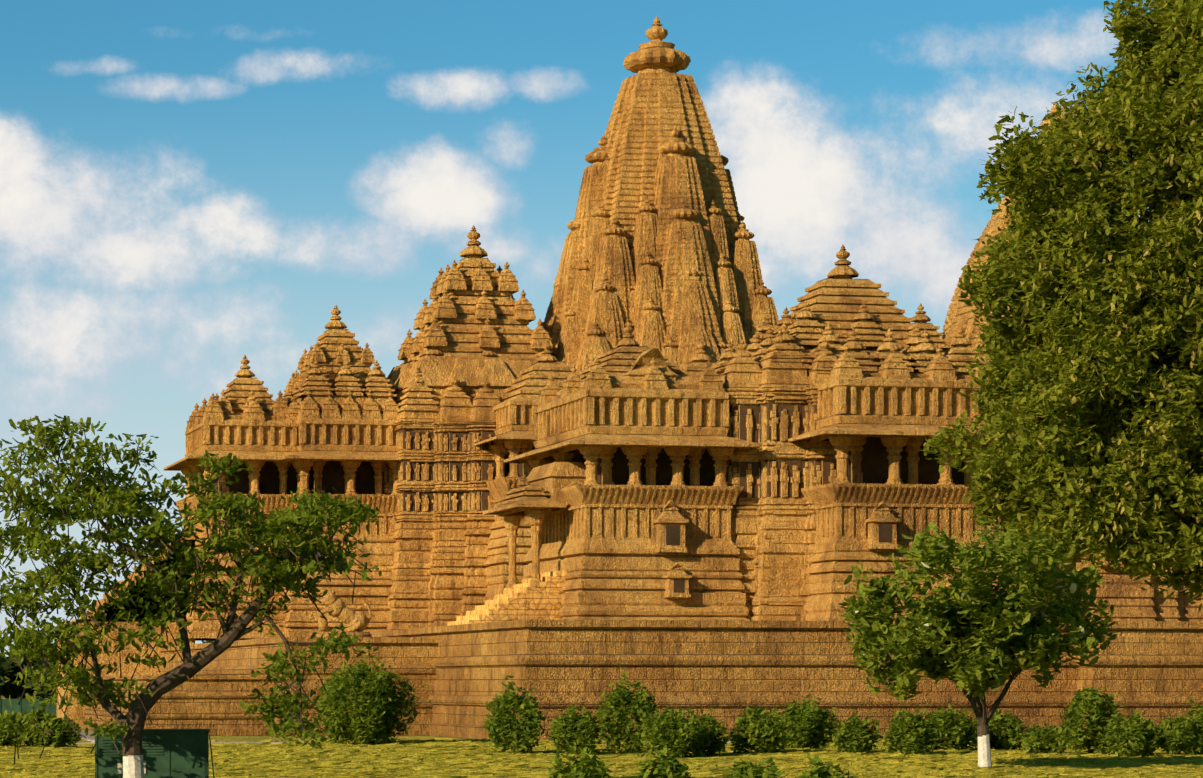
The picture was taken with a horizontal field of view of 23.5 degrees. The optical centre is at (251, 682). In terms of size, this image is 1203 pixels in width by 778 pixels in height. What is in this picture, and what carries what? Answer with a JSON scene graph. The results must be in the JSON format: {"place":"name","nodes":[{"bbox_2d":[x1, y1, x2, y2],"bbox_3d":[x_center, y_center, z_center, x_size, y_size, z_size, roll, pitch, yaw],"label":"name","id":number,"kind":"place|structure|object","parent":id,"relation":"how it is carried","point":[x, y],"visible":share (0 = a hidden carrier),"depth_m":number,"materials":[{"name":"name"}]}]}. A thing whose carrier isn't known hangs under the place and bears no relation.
{"place":"outdoors","nodes":[
{"label":"outdoors","id":0,"kind":"place"},
{"bbox_2d":[1,691,464,741],"bbox_3d":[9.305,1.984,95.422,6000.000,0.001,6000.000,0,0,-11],"label":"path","id":1,"kind":"structure","parent":0,"point":[239,738],"depth_m":103.47,"materials":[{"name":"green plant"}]},
{"bbox_2d":[0,697,56,718],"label":"fence","id":2,"kind":"object","parent":1,"relation":"on","point":[22,707],"visible":0.35,"depth_m":149.43,"materials":[{"name":"green metal"}]},
{"bbox_2d":[0,639,212,698],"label":"trees","id":3,"kind":"object","parent":1,"relation":"on","point":[10,669],"depth_m":243.25,"materials":[{"name":"green plant"}]},
{"bbox_2d":[93,729,214,777],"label":"green cabinet","id":4,"kind":"object","parent":1,"relation":"on","point":[175,753],"visible":0.81,"depth_m":49.02,"materials":[{"name":"green metal"}]},
{"bbox_2d":[0,414,381,777],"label":"tree","id":5,"kind":"object","parent":1,"relation":"on","point":[272,526],"depth_m":46.86,"materials":[{"name":"green plant"}]},
{"bbox_2d":[0,652,1202,777],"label":"bushes","id":6,"kind":"object","parent":1,"relation":"on","point":[806,722],"depth_m":76.22,"materials":[{"name":"green plant"}]},
{"bbox_2d":[0,738,1202,777],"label":"lawn grass tufts","id":7,"kind":"object","parent":1,"relation":"on","point":[439,758],"visible":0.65,"depth_m":66.80,"materials":[{"name":"green plant"}]},
{"bbox_2d":[82,619,1202,739],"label":"temple platform","id":8,"kind":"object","parent":1,"relation":"on","point":[724,669],"visible":0.42,"depth_m":97.79,"materials":[{"name":"stone"}]},
{"bbox_2d":[315,590,371,636],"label":"lion statue","id":9,"kind":"object","parent":8,"relation":"on","point":[357,622],"visible":0.98,"depth_m":107.03,"materials":[{"name":"beige stone"}]},
{"bbox_2d":[57,16,778,724],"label":"temple","id":10,"kind":"structure","parent":8,"relation":"on","point":[425,438],"depth_m":137.55,"materials":[{"name":"stone"}]},
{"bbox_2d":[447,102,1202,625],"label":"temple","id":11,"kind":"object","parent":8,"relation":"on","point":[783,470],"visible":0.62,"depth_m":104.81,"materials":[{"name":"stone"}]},
{"bbox_2d":[20,722,730,743],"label":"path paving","id":12,"kind":"structure","parent":0,"point":[89,737],"depth_m":92.54,"materials":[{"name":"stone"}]},
{"bbox_2d":[0,0,1185,656],"label":"sky","id":13,"kind":"structure","parent":0,"point":[189,189],"materials":[{"name":"blue"}]},
{"bbox_2d":[838,517,1116,767],"bbox_3d":[16.173,-0.867,63.606,6.690,5.903,5.375,0,0,-11],"label":"small tree","id":14,"kind":"object","parent":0,"point":[942,633],"depth_m":62.58,"materials":[{"name":"green plant"}]},
{"bbox_2d":[920,0,1202,611],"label":"tree","id":15,"kind":"object","parent":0,"point":[1123,360],"depth_m":77.05,"materials":[{"name":"green plant"}]}
]}

